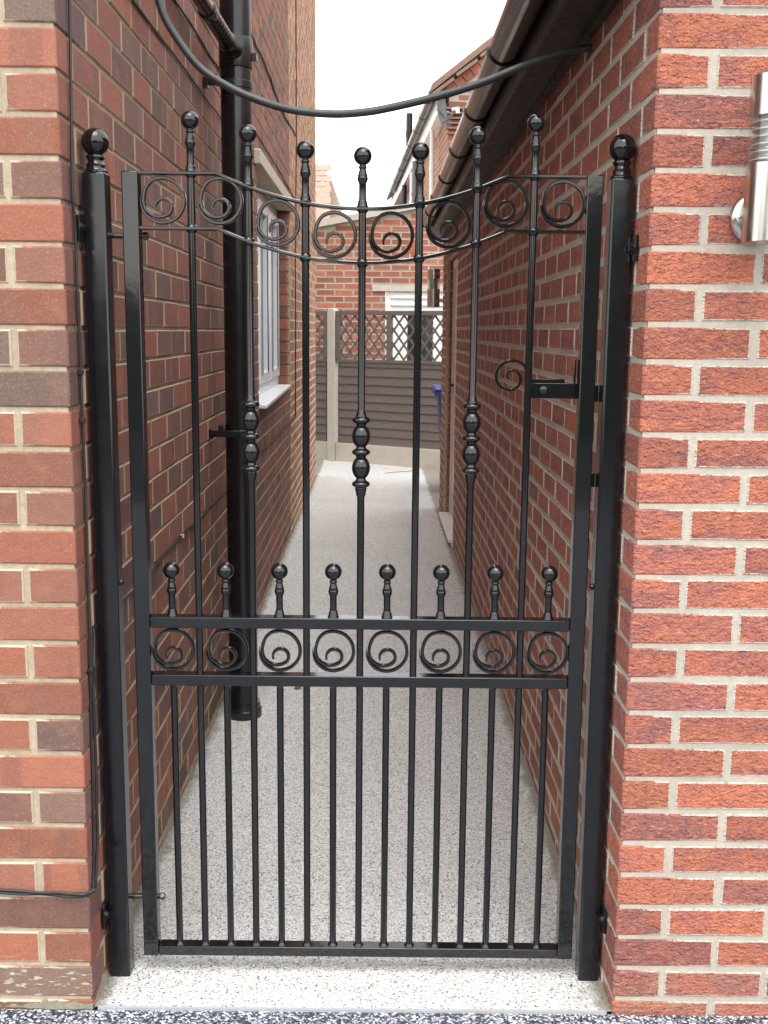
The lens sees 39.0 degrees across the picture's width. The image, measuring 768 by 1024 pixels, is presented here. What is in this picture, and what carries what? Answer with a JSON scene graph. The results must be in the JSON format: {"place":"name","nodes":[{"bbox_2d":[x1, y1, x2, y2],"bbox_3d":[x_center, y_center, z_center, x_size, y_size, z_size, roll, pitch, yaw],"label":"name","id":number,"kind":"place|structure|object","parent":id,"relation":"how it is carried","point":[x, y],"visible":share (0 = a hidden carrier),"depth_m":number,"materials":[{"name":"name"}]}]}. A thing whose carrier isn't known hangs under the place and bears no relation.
{"place":"outdoors","nodes":[
{"label":"outdoors","id":0,"kind":"place"},
{"bbox_2d":[315,164,341,220],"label":"distant house","id":1,"kind":"structure","parent":0,"point":[325,192],"depth_m":19.74,"materials":[{"name":"beige brick"}]},
{"bbox_2d":[94,459,610,1010],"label":"path","id":2,"kind":"structure","parent":0,"point":[352,981],"depth_m":3.29,"materials":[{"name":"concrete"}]},
{"bbox_2d":[76,128,134,976],"bbox_3d":[-0.606,0.170,2.387,0.058,1.948,0.087,1,9,0],"label":"gate post","id":3,"kind":"object","parent":2,"relation":"on","point":[94,226],"visible":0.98,"depth_m":2.37,"materials":[{"name":"black metal"}]},
{"bbox_2d":[110,111,603,958],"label":"garden gate","id":4,"kind":"structure","parent":3,"relation":"attached to","point":[384,677],"depth_m":2.41,"materials":[{"name":"black metal"}]},
{"bbox_2d":[315,308,442,469],"bbox_3d":[-0.587,-1.432,12.475,3.800,1.785,0.100,7,11,32],"label":"trellis fence","id":5,"kind":"object","parent":2,"relation":"on","point":[389,380],"visible":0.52,"depth_m":12.14,"materials":[{"name":"wood"}]},
{"bbox_2d":[432,384,440,437],"bbox_3d":[0.722,-0.720,10.252,0.531,1.034,0.594,1,9,0],"label":"wheelie bin","id":6,"kind":"object","parent":2,"relation":"on","point":[436,389],"visible":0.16,"depth_m":10.04,"materials":[{"name":"blue plastic"}]},
{"bbox_2d":[575,134,638,980],"bbox_3d":[0.478,0.180,2.391,0.070,1.946,0.094,1,9,0],"label":"gate post","id":7,"kind":"object","parent":2,"relation":"on","point":[621,248],"visible":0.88,"depth_m":2.36,"materials":[{"name":"black metal"}]},
{"bbox_2d":[0,1009,767,1023],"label":"driveway","id":8,"kind":"structure","parent":0,"point":[29,1016],"depth_m":2.39,"materials":[{"name":"grey gravel"}]},
{"bbox_2d":[315,0,506,334],"label":"sky","id":9,"kind":"structure","parent":0,"point":[370,53],"materials":[{"name":"white"}]},
{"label":"ground","id":10,"kind":"structure","parent":0,"visible":0},
{"bbox_2d":[0,0,316,1009],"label":"brick house","id":11,"kind":"structure","parent":10,"relation":"on","point":[136,92],"depth_m":2.43,"materials":[{"name":"red brick"}]},
{"bbox_2d":[0,0,96,897],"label":"cable","id":12,"kind":"object","parent":11,"relation":"attached to","point":[90,669],"visible":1,"depth_m":2.29,"materials":[{"name":"black rubber"}]},
{"bbox_2d":[131,0,254,164],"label":"cable","id":13,"kind":"object","parent":11,"relation":"attached to","point":[165,43],"visible":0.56,"depth_m":3.23,"materials":[{"name":"black rubber"}]},
{"bbox_2d":[92,416,295,879],"bbox_3d":[-0.659,0.038,5.346,0.015,0.563,6.071,0,9,-1],"label":"cable","id":14,"kind":"object","parent":11,"relation":"attached to","point":[157,563],"visible":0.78,"depth_m":2.40,"materials":[{"name":"black rubber"}]},
{"bbox_2d":[192,0,261,720],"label":"drainpipe","id":15,"kind":"object","parent":11,"relation":"attached to","point":[228,22],"visible":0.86,"depth_m":3.95,"materials":[{"name":"black plastic"}]},
{"bbox_2d":[174,0,294,198],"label":"cable","id":16,"kind":"object","parent":11,"relation":"attached to","point":[191,24],"visible":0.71,"depth_m":3.89,"materials":[{"name":"black rubber"}]},
{"bbox_2d":[256,193,279,393],"bbox_3d":[-0.766,-1.343,6.685,0.073,1.207,2.090,0,9,0],"label":"window","id":17,"kind":"structure","parent":11,"relation":"in","point":[268,261],"depth_m":6.91,"materials":[{"name":"white plastic"}]},
{"bbox_2d":[251,32,296,135],"bbox_3d":[-0.646,-2.482,6.258,0.012,0.076,3.896,0,9,0],"label":"cable","id":18,"kind":"object","parent":11,"relation":"attached to","point":[259,51],"visible":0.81,"depth_m":6.12,"materials":[{"name":"black rubber"}]},
{"bbox_2d":[295,0,296,417],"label":"cable","id":19,"kind":"object","parent":11,"relation":"attached to","point":[295,197],"visible":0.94,"depth_m":8.18,"materials":[{"name":"black rubber"}]},
{"bbox_2d":[155,0,591,117],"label":"cable","id":20,"kind":"object","parent":11,"relation":"attached to","point":[197,65],"visible":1,"depth_m":2.75,"materials":[{"name":"black rubber"}]},
{"bbox_2d":[98,1006,606,1014],"bbox_3d":[-0.071,1.155,2.422,1.130,0.102,0.007,1,9,0],"label":"edging strip","id":21,"kind":"object","parent":10,"relation":"on","point":[371,1010],"visible":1,"depth_m":2.41,"materials":[{"name":"concrete"}]},
{"bbox_2d":[315,36,492,449],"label":"gabled house","id":22,"kind":"structure","parent":10,"relation":"on","point":[390,287],"depth_m":13.06,"materials":[{"name":"red brick"}]},
{"bbox_2d":[385,292,442,449],"bbox_3d":[0.487,-1.689,13.264,0.947,1.952,0.076,1,9,0],"label":"door","id":23,"kind":"structure","parent":22,"relation":"in","point":[395,301],"depth_m":13.15,"materials":[{"name":"white plastic"}]},
{"bbox_2d":[436,90,459,126],"bbox_3d":[0.704,-4.674,12.576,0.280,0.398,0.301,-2,10,-16],"label":"satellite dish","id":24,"kind":"object","parent":22,"relation":"attached to","point":[441,110],"visible":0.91,"depth_m":12.62,"materials":[{"name":"grey metal"}]},
{"bbox_2d":[423,0,767,1015],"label":"brick outbuilding","id":25,"kind":"structure","parent":10,"relation":"on","point":[665,84],"depth_m":2.34,"materials":[{"name":"red brick"}]},
{"bbox_2d":[427,269,444,306],"bbox_3d":[0.421,-1.808,8.771,0.143,0.305,0.102,1,9,0],"label":"wall light","id":26,"kind":"object","parent":25,"relation":"attached to","point":[433,292],"visible":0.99,"depth_m":8.74,"materials":[{"name":"metal"}]},
{"bbox_2d":[449,258,457,514],"bbox_3d":[0.551,-0.879,8.014,0.069,1.965,1.116,0,9,0],"label":"door","id":27,"kind":"structure","parent":25,"relation":"in","point":[455,265],"depth_m":8.42,"materials":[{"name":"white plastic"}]},
{"bbox_2d":[729,70,767,244],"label":"wall light","id":28,"kind":"object","parent":25,"relation":"attached to","point":[748,219],"visible":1,"depth_m":2.00,"materials":[{"name":"metal"}]}
]}

